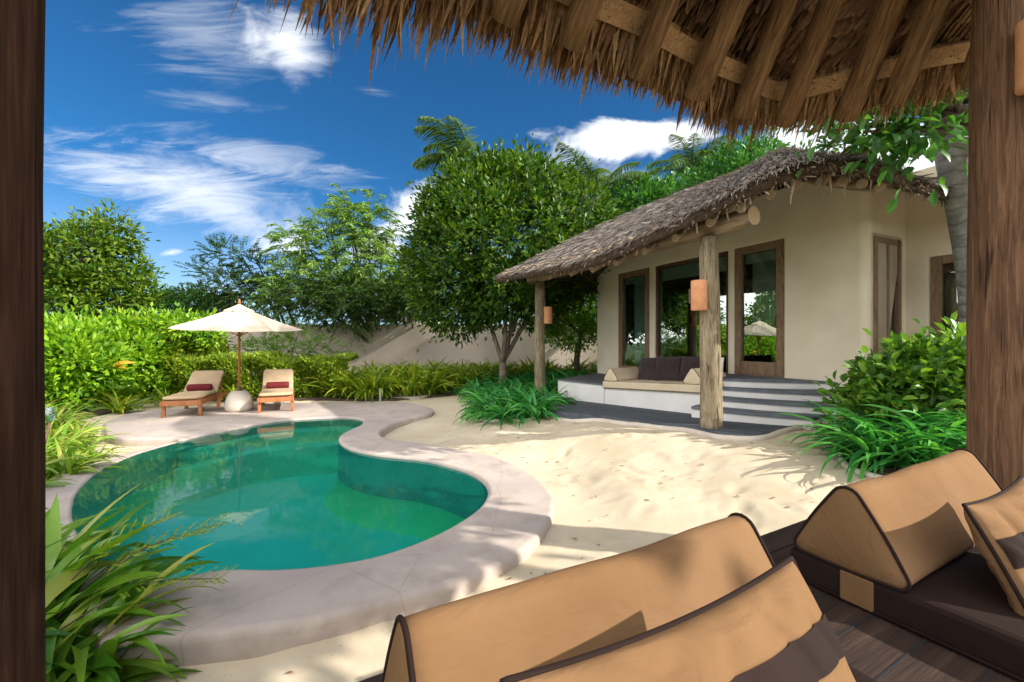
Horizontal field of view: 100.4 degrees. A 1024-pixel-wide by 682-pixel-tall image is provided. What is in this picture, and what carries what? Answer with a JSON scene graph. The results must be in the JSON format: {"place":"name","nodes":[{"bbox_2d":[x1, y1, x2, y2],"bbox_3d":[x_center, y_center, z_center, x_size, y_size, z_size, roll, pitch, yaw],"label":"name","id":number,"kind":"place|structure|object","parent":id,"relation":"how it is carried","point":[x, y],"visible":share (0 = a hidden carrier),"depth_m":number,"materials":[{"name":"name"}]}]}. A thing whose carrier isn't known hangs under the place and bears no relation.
{"place":"outdoors","nodes":[
{"label":"outdoors","id":0,"kind":"place"},
{"bbox_2d":[113,472,424,582],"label":"pool floor","id":1,"kind":"structure","parent":0,"point":[286,523],"depth_m":5.73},
{"bbox_2d":[174,440,338,502],"bbox_3d":[-4.491,2.320,8.085,3.007,0.600,1.198,0,0,-39],"label":"pool step","id":2,"kind":"object","parent":1,"relation":"on","point":[198,481],"visible":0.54,"depth_m":7.73,"materials":[{"name":"teal tile"}]},
{"bbox_2d":[178,426,354,466],"bbox_3d":[-4.508,2.100,8.175,2.948,0.600,1.047,0,0,-37],"label":"pool step","id":3,"kind":"object","parent":2,"relation":"on","point":[250,442],"visible":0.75,"depth_m":8.13,"materials":[{"name":"teal tile"}]},
{"bbox_2d":[88,442,464,551],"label":"pool wall","id":4,"kind":"structure","parent":1,"relation":"on","point":[411,518],"depth_m":5.96,"materials":[{"name":"teal tile"}]},
{"bbox_2d":[68,394,869,681],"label":"sand","id":5,"kind":"structure","parent":0,"point":[620,513],"depth_m":4.41,"materials":[{"name":"beige sand"}]},
{"bbox_2d":[57,402,111,464],"bbox_3d":[-9.088,1.709,6.976,8.175,0.279,9.083,0,0,0],"label":"garden bed","id":6,"kind":"object","parent":5,"relation":"on","point":[99,412],"visible":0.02,"depth_m":9.63,"materials":[{"name":"soil"}]},
{"bbox_2d":[46,450,87,502],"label":"yellowing lily","id":7,"kind":"object","parent":6,"relation":"on","point":[54,483],"visible":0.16,"depth_m":4.81,"materials":[{"name":"green plant"}]},
{"bbox_2d":[45,407,97,432],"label":"yellowing lily","id":8,"kind":"object","parent":6,"relation":"on","point":[47,419],"visible":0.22,"depth_m":7.71,"materials":[{"name":"green plant"}]},
{"bbox_2d":[47,425,107,453],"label":"yellowing lily","id":9,"kind":"object","parent":6,"relation":"on","point":[61,444],"visible":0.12,"depth_m":6.23,"materials":[{"name":"yellow plant"}]},
{"bbox_2d":[49,414,116,449],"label":"yellowing lily","id":10,"kind":"object","parent":6,"relation":"on","point":[65,431],"visible":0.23,"depth_m":6.84,"materials":[{"name":"green plant"}]},
{"bbox_2d":[46,434,121,482],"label":"yellowing lily","id":11,"kind":"object","parent":6,"relation":"on","point":[50,472],"visible":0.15,"depth_m":5.30,"materials":[{"name":"green plant"}]},
{"bbox_2d":[45,415,122,445],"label":"yellowing lily","id":12,"kind":"object","parent":6,"relation":"on","point":[75,427],"visible":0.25,"depth_m":7.11,"materials":[{"name":"green plant"}]},
{"bbox_2d":[46,435,126,467],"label":"yellowing lily","id":13,"kind":"object","parent":6,"relation":"on","point":[80,451],"visible":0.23,"depth_m":5.78,"materials":[{"name":"green plant"}]},
{"bbox_2d":[46,443,132,485],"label":"yellowing lily","id":14,"kind":"object","parent":6,"relation":"on","point":[62,469],"visible":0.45,"depth_m":5.28,"materials":[{"name":"green plant"}]},
{"bbox_2d":[44,296,143,411],"bbox_3d":[-11.164,0.615,10.224,3.957,3.327,2.988,0,0,0],"label":"hedge shrub","id":15,"kind":"object","parent":6,"relation":"on","point":[67,377],"visible":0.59,"depth_m":10.01,"materials":[{"name":"green plant"}]},
{"bbox_2d":[62,433,135,463],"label":"plant","id":16,"kind":"object","parent":6,"relation":"on","point":[92,450],"visible":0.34,"depth_m":6.10,"materials":[{"name":"green plant"}]},
{"bbox_2d":[75,383,145,406],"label":"strappy bush","id":17,"kind":"object","parent":6,"relation":"on","point":[106,397],"visible":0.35,"depth_m":10.44,"materials":[{"name":"green plant"}]},
{"bbox_2d":[92,388,155,413],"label":"strappy bush","id":18,"kind":"object","parent":6,"relation":"on","point":[121,407],"visible":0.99,"depth_m":9.69,"materials":[{"name":"green plant"}]},
{"bbox_2d":[43,197,172,321],"bbox_3d":[-15.334,-1.660,15.080,6.108,6.926,4.320,0,0,-20],"label":"broadleaf tree","id":19,"kind":"object","parent":5,"relation":"on","point":[66,278],"visible":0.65,"depth_m":14.52,"materials":[{"name":"green plant"}]},
{"bbox_2d":[44,291,246,354],"bbox_3d":[-11.080,0.067,12.646,6.689,3.118,3.129,0,0,0],"label":"hedge shrub","id":20,"kind":"object","parent":5,"relation":"on","point":[168,317],"visible":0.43,"depth_m":12.06,"materials":[{"name":"green plant"}]},
{"bbox_2d":[136,386,183,406],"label":"strappy bush","id":21,"kind":"object","parent":5,"relation":"on","point":[161,395],"visible":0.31,"depth_m":10.59,"materials":[{"name":"green plant"}]},
{"bbox_2d":[139,281,270,319],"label":"broadleaf tree","id":22,"kind":"object","parent":5,"relation":"on","point":[169,301],"visible":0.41,"depth_m":20.14,"materials":[{"name":"green plant"}]},
{"bbox_2d":[164,232,301,323],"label":"feathery tree","id":23,"kind":"object","parent":5,"relation":"on","point":[241,292],"visible":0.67,"depth_m":19.04,"materials":[{"name":"green plant"}]},
{"bbox_2d":[153,350,359,397],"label":"clipped hedge","id":24,"kind":"object","parent":5,"relation":"on","point":[262,361],"visible":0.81,"depth_m":11.89,"materials":[{"name":"green plant"}]},
{"bbox_2d":[142,379,464,401],"bbox_3d":[-5.401,1.566,15.377,16.776,0.221,8.051,0,0,0],"label":"garden bed","id":25,"kind":"object","parent":5,"relation":"on","point":[320,398],"visible":0.1,"depth_m":11.62,"materials":[{"name":"soil"}]},
{"bbox_2d":[59,313,182,402],"bbox_3d":[-10.766,0.693,11.591,3.264,3.015,2.825,0,0,0],"label":"hedge shrub","id":26,"kind":"object","parent":25,"relation":"on","point":[145,362],"visible":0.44,"depth_m":11.42,"materials":[{"name":"green plant"}]},
{"bbox_2d":[107,306,222,398],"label":"hedge shrub","id":27,"kind":"object","parent":25,"relation":"on","point":[176,347],"visible":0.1,"depth_m":12.05,"materials":[{"name":"green plant"}]},
{"bbox_2d":[167,331,255,392],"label":"hedge shrub","id":28,"kind":"object","parent":25,"relation":"on","point":[224,347],"visible":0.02,"depth_m":13.26,"materials":[{"name":"green plant"}]},
{"bbox_2d":[232,316,351,383],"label":"wispy shrub","id":29,"kind":"object","parent":25,"relation":"on","point":[274,346],"visible":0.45,"depth_m":13.83,"materials":[{"name":"green plant"}]},
{"bbox_2d":[325,366,389,402],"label":"border lily","id":30,"kind":"object","parent":25,"relation":"on","point":[348,386],"visible":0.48,"depth_m":11.60,"materials":[{"name":"green plant"}]},
{"bbox_2d":[331,367,395,400],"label":"border lily","id":31,"kind":"object","parent":25,"relation":"on","point":[362,389],"visible":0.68,"depth_m":11.36,"materials":[{"name":"green plant"}]},
{"bbox_2d":[321,362,414,401],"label":"border lily","id":32,"kind":"object","parent":25,"relation":"on","point":[372,378],"visible":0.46,"depth_m":11.66,"materials":[{"name":"green plant"}]},
{"bbox_2d":[363,366,407,397],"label":"border lily","id":33,"kind":"object","parent":25,"relation":"on","point":[383,391],"visible":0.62,"depth_m":11.70,"materials":[{"name":"green plant"}]},
{"bbox_2d":[374,367,437,400],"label":"border lily","id":34,"kind":"object","parent":25,"relation":"on","point":[409,391],"visible":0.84,"depth_m":11.88,"materials":[{"name":"green plant"}]},
{"bbox_2d":[380,366,455,394],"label":"border lily","id":35,"kind":"object","parent":25,"relation":"on","point":[411,370],"visible":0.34,"depth_m":12.12,"materials":[{"name":"green plant"}]},
{"bbox_2d":[394,364,464,395],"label":"border lily","id":36,"kind":"object","parent":25,"relation":"on","point":[428,390],"visible":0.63,"depth_m":12.24,"materials":[{"name":"green plant"}]},
{"bbox_2d":[413,362,464,393],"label":"border lily","id":37,"kind":"object","parent":25,"relation":"on","point":[443,375],"visible":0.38,"depth_m":12.71,"materials":[{"name":"green plant"}]},
{"bbox_2d":[520,294,596,372],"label":"broadleaf tree","id":38,"kind":"object","parent":25,"relation":"on","point":[586,326],"visible":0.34,"depth_m":15.05,"materials":[{"name":"green plant"}]},
{"bbox_2d":[90,401,554,666],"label":"pool deck","id":39,"kind":"structure","parent":5,"relation":"on","point":[505,510],"depth_m":3.26,"materials":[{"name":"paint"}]},
{"bbox_2d":[46,442,177,643],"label":"pool kerb","id":40,"kind":"structure","parent":39,"relation":"on","point":[146,467],"depth_m":5.55,"materials":[{"name":"paint"}]},
{"bbox_2d":[159,370,227,417],"bbox_3d":[-7.266,1.165,9.851,0.720,0.870,1.950,0,0,-19],"label":"sun lounger","id":41,"kind":"object","parent":39,"relation":"on","point":[185,398],"visible":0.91,"depth_m":9.70,"materials":[{"name":"beige fabric"}]},
{"bbox_2d":[186,384,212,390],"bbox_3d":[-7.318,1.088,9.997,0.500,0.166,0.164,0,0,-19],"label":"roll pillow","id":42,"kind":"object","parent":41,"relation":"on","point":[198,387],"visible":0.98,"depth_m":9.94,"materials":[{"name":"red fabric"}]},
{"bbox_2d":[168,299,301,411],"bbox_3d":[-6.198,0.323,9.695,2.476,2.554,2.472,0,0,-35],"label":"patio umbrella","id":43,"kind":"object","parent":39,"relation":"on","point":[239,318],"visible":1,"depth_m":9.35,"materials":[{"name":"fabric"}]},
{"bbox_2d":[257,369,293,412],"bbox_3d":[-5.710,1.165,10.390,0.720,0.870,1.950,0,0,-27],"label":"sun lounger","id":44,"kind":"object","parent":39,"relation":"on","point":[276,394],"visible":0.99,"depth_m":10.20,"materials":[{"name":"beige fabric"}]},
{"bbox_2d":[244,183,419,351],"bbox_3d":[-7.374,-2.534,18.915,7.818,8.741,5.272,0,0,0],"label":"feathery tree","id":45,"kind":"object","parent":5,"relation":"on","point":[357,237],"visible":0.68,"depth_m":18.33,"materials":[{"name":"green plant"}]},
{"bbox_2d":[245,262,440,343],"bbox_3d":[-6.580,-0.676,17.517,8.054,5.059,4.909,0,0,0],"label":"feathery tree","id":46,"kind":"object","parent":5,"relation":"on","point":[396,302],"visible":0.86,"depth_m":16.69,"materials":[{"name":"green plant"}]},
{"bbox_2d":[217,321,596,375],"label":"garden wall","id":47,"kind":"structure","parent":5,"relation":"on","point":[395,344],"depth_m":18.03,"materials":[{"name":"paint"}]},
{"bbox_2d":[376,255,460,324],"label":"broadleaf tree","id":48,"kind":"object","parent":5,"relation":"on","point":[390,275],"visible":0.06,"depth_m":20.58,"materials":[{"name":"green plant"}]},
{"bbox_2d":[411,116,518,322],"bbox_3d":[-1.772,-4.009,20.163,5.735,11.239,6.179,0,0,32],"label":"coconut palm","id":49,"kind":"object","parent":5,"relation":"on","point":[466,145],"visible":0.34,"depth_m":19.08,"materials":[{"name":"green plant"}]},
{"bbox_2d":[0,0,1023,681],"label":"pavilion","id":50,"kind":"structure","parent":5,"relation":"on","point":[758,66],"depth_m":2.70,"materials":[{"name":"brown wood"}]},
{"bbox_2d":[848,665,877,681],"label":"floor mat","id":51,"kind":"object","parent":50,"relation":"on","point":[858,676],"depth_m":1.04,"materials":[{"name":"brown fabric"}]},
{"bbox_2d":[381,512,774,681],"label":"wedge bolster","id":52,"kind":"object","parent":51,"relation":"on","point":[495,635],"visible":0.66,"depth_m":0.92,"materials":[{"name":"beige fabric"}]},
{"bbox_2d":[499,556,855,681],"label":"scatter cushion","id":53,"kind":"object","parent":51,"relation":"on","point":[772,624],"visible":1,"depth_m":0.67,"materials":[{"name":"beige fabric"}]},
{"bbox_2d":[791,546,1023,681],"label":"mattress","id":54,"kind":"object","parent":50,"relation":"on","point":[960,605],"visible":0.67,"depth_m":1.37,"materials":[{"name":"brown fabric"}]},
{"bbox_2d":[793,448,1002,591],"bbox_3d":[1.700,0.676,1.805,1.164,0.307,0.361,0,0,-28],"label":"wedge bolster","id":55,"kind":"object","parent":54,"relation":"on","point":[905,529],"visible":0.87,"depth_m":1.57,"materials":[{"name":"beige fabric"}]},
{"bbox_2d":[962,475,1023,616],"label":"scatter cushion","id":56,"kind":"object","parent":54,"relation":"on","point":[995,522],"visible":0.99,"depth_m":1.34,"materials":[{"name":"beige fabric"}]},
{"bbox_2d":[1015,19,1023,95],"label":"post lamp","id":57,"kind":"object","parent":50,"relation":"attached to","point":[1019,59],"visible":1,"depth_m":2.55,"materials":[{"name":"ceramic"}]},
{"bbox_2d":[544,142,649,312],"bbox_3d":[3.825,-3.774,20.450,6.008,10.772,5.818,0,0,0],"label":"coconut palm","id":58,"kind":"object","parent":5,"relation":"on","point":[610,177],"visible":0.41,"depth_m":19.20,"materials":[{"name":"green plant"}]},
{"bbox_2d":[591,162,717,217],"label":"broadleaf tree","id":59,"kind":"object","parent":5,"relation":"on","point":[649,190],"visible":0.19,"depth_m":17.95,"materials":[{"name":"green plant"}]},
{"bbox_2d":[549,415,804,440],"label":"sand kerb","id":60,"kind":"structure","parent":5,"relation":"on","point":[774,434],"depth_m":6.02,"materials":[{"name":"concrete"}]},
{"bbox_2d":[492,145,958,435],"bbox_3d":[6.566,-1.130,10.141,12.282,5.860,10.202,0,0,-35],"label":"villa","id":61,"kind":"object","parent":5,"relation":"on","point":[815,267],"visible":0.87,"depth_m":7.08,"materials":[{"name":"paint"}]},
{"bbox_2d":[618,268,648,367],"bbox_3d":[3.205,-0.510,11.102,0.155,2.620,1.153,0,0,-26],"label":"window","id":62,"kind":"structure","parent":61,"relation":"in","point":[645,272],"depth_m":11.37,"materials":[{"name":"brown wood"}]},
{"bbox_2d":[603,379,723,392],"bbox_3d":[3.037,0.871,8.457,1.000,0.278,2.408,0,0,-36],"label":"bench mattress","id":63,"kind":"object","parent":61,"relation":"on","point":[659,385],"visible":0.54,"depth_m":8.16,"materials":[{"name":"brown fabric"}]},
{"bbox_2d":[604,366,638,380],"bbox_3d":[2.430,0.707,9.255,0.894,0.286,0.382,0,0,-36],"label":"wedge bolster","id":64,"kind":"object","parent":63,"relation":"on","point":[620,374],"visible":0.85,"depth_m":9.07,"materials":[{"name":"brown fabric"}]},
{"bbox_2d":[637,357,655,379],"bbox_3d":[2.863,0.572,8.939,0.212,0.504,0.562,0,0,-28],"label":"scatter cushion","id":65,"kind":"object","parent":63,"relation":"on","point":[647,369],"visible":0.84,"depth_m":8.88,"materials":[{"name":"brown fabric"}]},
{"bbox_2d":[654,356,681,380],"bbox_3d":[3.104,0.547,8.497,0.557,0.502,0.220,0,0,43],"label":"scatter cushion","id":66,"kind":"object","parent":63,"relation":"on","point":[667,368],"visible":1,"depth_m":8.43,"materials":[{"name":"brown fabric"}]},
{"bbox_2d":[679,356,699,380],"bbox_3d":[3.443,0.523,8.125,0.212,0.502,0.560,0,0,-38],"label":"scatter cushion","id":67,"kind":"object","parent":63,"relation":"on","point":[688,364],"visible":0.52,"depth_m":8.16,"materials":[{"name":"brown fabric"}]},
{"bbox_2d":[683,368,726,383],"bbox_3d":[3.518,0.616,7.730,0.894,0.286,0.382,0,0,-36],"label":"wedge bolster","id":68,"kind":"object","parent":63,"relation":"on","point":[692,376],"visible":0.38,"depth_m":7.48,"materials":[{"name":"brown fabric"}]},
{"bbox_2d":[656,251,727,372],"bbox_3d":[4.006,-0.510,9.528,0.155,2.620,2.000,0,0,-26],"label":"window","id":69,"kind":"structure","parent":61,"relation":"in","point":[692,269],"depth_m":9.82,"materials":[{"name":"brown wood"}]},
{"bbox_2d":[689,279,706,310],"bbox_3d":[2.554,-0.625,5.856,0.235,0.410,0.210,0,0,30],"label":"post lamp","id":70,"kind":"object","parent":61,"relation":"attached to","point":[698,296],"visible":1,"depth_m":5.76,"materials":[{"name":"ceramic"}]},
{"bbox_2d":[735,238,783,377],"bbox_3d":[4.642,-0.585,8.018,0.232,2.470,0.970,0,0,-26],"label":"door","id":71,"kind":"structure","parent":61,"relation":"in","point":[772,369],"depth_m":8.01,"materials":[{"name":"brown wood"}]},
{"bbox_2d":[873,236,901,360],"bbox_3d":[5.840,-0.425,6.669,0.800,2.350,0.090,0,0,-26],"label":"window","id":72,"kind":"structure","parent":61,"relation":"in","point":[897,303],"depth_m":6.64,"materials":[{"name":"brown wood"}]},
{"bbox_2d":[930,255,953,336],"bbox_3d":[6.786,-0.275,6.131,0.090,2.050,1.150,0,0,-26],"label":"window","id":73,"kind":"structure","parent":61,"relation":"in","point":[936,263],"depth_m":6.55,"materials":[{"name":"brown wood"}]},
{"bbox_2d":[670,121,910,193],"bbox_3d":[10.282,-3.336,15.211,9.492,10.495,4.246,0,0,0],"label":"broadleaf tree","id":74,"kind":"object","parent":5,"relation":"on","point":[730,162],"visible":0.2,"depth_m":14.69,"materials":[{"name":"green plant"}]},
{"bbox_2d":[839,450,882,477],"bbox_3d":[5.467,1.297,4.793,3.911,0.187,3.367,0,0,0],"label":"bed edging","id":75,"kind":"object","parent":5,"relation":"on","point":[845,463],"visible":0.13,"depth_m":4.35,"materials":[{"name":"stone"}]},
{"bbox_2d":[784,87,968,214],"bbox_3d":[5.357,-1.819,4.525,4.881,6.647,2.611,0,0,0],"label":"almond tree","id":76,"kind":"object","parent":5,"relation":"on","point":[953,116],"visible":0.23,"depth_m":4.50,"materials":[{"name":"green plant"}]},
{"bbox_2d":[846,456,907,475],"bbox_3d":[5.468,1.311,4.792,3.843,0.212,3.300,0,0,0],"label":"garden bed","id":77,"kind":"object","parent":5,"relation":"on","point":[887,470],"visible":0.06,"depth_m":4.32,"materials":[{"name":"soil"}]},
{"bbox_2d":[777,398,950,458],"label":"arching lily","id":78,"kind":"object","parent":77,"relation":"on","point":[834,418],"visible":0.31,"depth_m":4.91,"materials":[{"name":"green plant"}]},
{"bbox_2d":[799,413,964,477],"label":"arching lily","id":79,"kind":"object","parent":77,"relation":"on","point":[862,445],"visible":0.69,"depth_m":4.37,"materials":[{"name":"green plant"}]},
{"bbox_2d":[805,310,965,436],"bbox_3d":[5.147,0.572,5.114,2.690,1.876,1.929,0,0,35],"label":"glossy shrub","id":80,"kind":"object","parent":77,"relation":"on","point":[916,374],"visible":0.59,"depth_m":4.94,"materials":[{"name":"green plant"}]},
{"bbox_2d":[805,404,965,482],"bbox_3d":[3.972,1.192,4.569,1.855,0.835,1.718,0,0,-5],"label":"arching lily","id":81,"kind":"object","parent":77,"relation":"on","point":[861,424],"visible":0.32,"depth_m":4.38,"materials":[{"name":"green plant"}]},
{"bbox_2d":[808,396,965,460],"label":"arching lily","id":82,"kind":"object","parent":77,"relation":"on","point":[943,417],"visible":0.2,"depth_m":4.65,"materials":[{"name":"green plant"}]},
{"bbox_2d":[831,411,966,469],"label":"arching lily","id":83,"kind":"object","parent":77,"relation":"on","point":[910,429],"visible":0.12,"depth_m":4.39,"materials":[{"name":"green plant"}]},
{"bbox_2d":[833,414,965,476],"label":"arching lily","id":84,"kind":"object","parent":77,"relation":"on","point":[935,454],"visible":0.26,"depth_m":4.28,"materials":[{"name":"green plant"}]},
{"bbox_2d":[866,393,956,458],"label":"arching lily","id":85,"kind":"object","parent":77,"relation":"on","point":[917,412],"visible":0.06,"depth_m":4.70,"materials":[{"name":"green plant"}]},
{"bbox_2d":[864,404,966,455],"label":"arching lily","id":86,"kind":"object","parent":77,"relation":"on","point":[955,425],"visible":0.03,"depth_m":4.47,"materials":[{"name":"green plant"}]},
{"bbox_2d":[891,409,966,456],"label":"arching lily","id":87,"kind":"object","parent":77,"relation":"on","point":[948,431],"visible":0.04,"depth_m":4.25,"materials":[{"name":"green plant"}]},
{"bbox_2d":[934,99,967,322],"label":"coconut palm","id":88,"kind":"object","parent":77,"relation":"on","point":[952,171],"visible":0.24,"depth_m":5.51,"materials":[{"name":"grey plant"}]},
{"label":"garden bed","id":89,"kind":"structure","parent":5,"relation":"on","visible":0},
{"bbox_2d":[455,376,498,400],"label":"spider lily","id":90,"kind":"object","parent":89,"relation":"on","point":[474,390],"visible":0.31,"depth_m":11.83,"materials":[{"name":"green plant"}]},
{"bbox_2d":[455,388,503,422],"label":"spider lily","id":91,"kind":"object","parent":89,"relation":"on","point":[476,400],"visible":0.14,"depth_m":9.32,"materials":[{"name":"green plant"}]},
{"bbox_2d":[458,390,519,425],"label":"spider lily","id":92,"kind":"object","parent":89,"relation":"on","point":[482,408],"visible":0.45,"depth_m":8.71,"materials":[{"name":"green plant"}]},
{"bbox_2d":[462,394,529,429],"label":"spider lily","id":93,"kind":"object","parent":89,"relation":"on","point":[505,416],"visible":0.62,"depth_m":8.03,"materials":[{"name":"green plant"}]},
{"bbox_2d":[384,132,633,383],"bbox_3d":[-0.197,-2.433,12.948,6.550,8.268,6.348,0,0,-44],"label":"broadleaf tree","id":94,"kind":"object","parent":89,"relation":"on","point":[457,219],"visible":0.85,"depth_m":12.02,"materials":[{"name":"green plant"}]},
{"bbox_2d":[486,389,573,428],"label":"spider lily","id":95,"kind":"object","parent":89,"relation":"on","point":[536,407],"visible":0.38,"depth_m":8.02,"materials":[{"name":"green plant"}]},
{"bbox_2d":[498,386,570,426],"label":"spider lily","id":96,"kind":"object","parent":89,"relation":"on","point":[533,411],"visible":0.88,"depth_m":7.87,"materials":[{"name":"green plant"}]},
{"bbox_2d":[43,0,968,324],"label":"sky","id":97,"kind":"structure","parent":0,"point":[175,113],"materials":[{"name":"blue"}]},
{"label":"ground","id":98,"kind":"structure","parent":0,"visible":0},
{"bbox_2d":[645,133,734,181],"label":"coconut palm","id":99,"kind":"object","parent":98,"relation":"on","point":[695,159],"visible":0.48,"depth_m":26.41,"materials":[{"name":"green plant"}]},
{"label":"garden bed","id":100,"kind":"structure","parent":0,"visible":0},
{"bbox_2d":[52,611,99,681],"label":"strap plant","id":101,"kind":"object","parent":100,"relation":"on","point":[62,676],"visible":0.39,"depth_m":2.13,"materials":[{"name":"green plant"}]},
{"bbox_2d":[46,506,168,561],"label":"strap plant","id":102,"kind":"object","parent":100,"relation":"on","point":[92,534],"visible":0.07,"depth_m":3.47,"materials":[{"name":"green plant"}]},
{"bbox_2d":[45,532,184,636],"bbox_3d":[-2.806,1.517,2.123,1.992,1.053,1.964,0,0,0],"label":"strap plant","id":103,"kind":"object","parent":100,"relation":"on","point":[54,633],"visible":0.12,"depth_m":2.40,"materials":[{"name":"green plant"}]},
{"bbox_2d":[45,484,194,578],"bbox_3d":[-3.234,1.567,2.666,1.756,1.022,1.787,0,0,24],"label":"strap plant","id":104,"kind":"object","parent":100,"relation":"on","point":[54,528],"visible":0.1,"depth_m":2.84,"materials":[{"name":"green plant"}]},
{"bbox_2d":[45,495,205,681],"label":"strap plant","id":105,"kind":"object","parent":100,"relation":"on","point":[57,585],"visible":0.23,"depth_m":2.52,"materials":[{"name":"green plant"}]},
{"bbox_2d":[53,505,237,629],"bbox_3d":[-2.173,1.373,2.685,1.064,0.462,0.781,0,0,0],"label":"fern sprig","id":106,"kind":"object","parent":105,"relation":"on","point":[153,545],"visible":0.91,"depth_m":2.60,"materials":[{"name":"green plant"}]},
{"bbox_2d":[52,626,201,681],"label":"strap plant","id":107,"kind":"object","parent":100,"relation":"on","point":[107,659],"visible":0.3,"depth_m":2.20,"materials":[{"name":"green plant"}]},
{"bbox_2d":[45,542,220,681],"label":"strap plant","id":108,"kind":"object","parent":100,"relation":"on","point":[109,647],"visible":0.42,"depth_m":2.34,"materials":[{"name":"green plant"}]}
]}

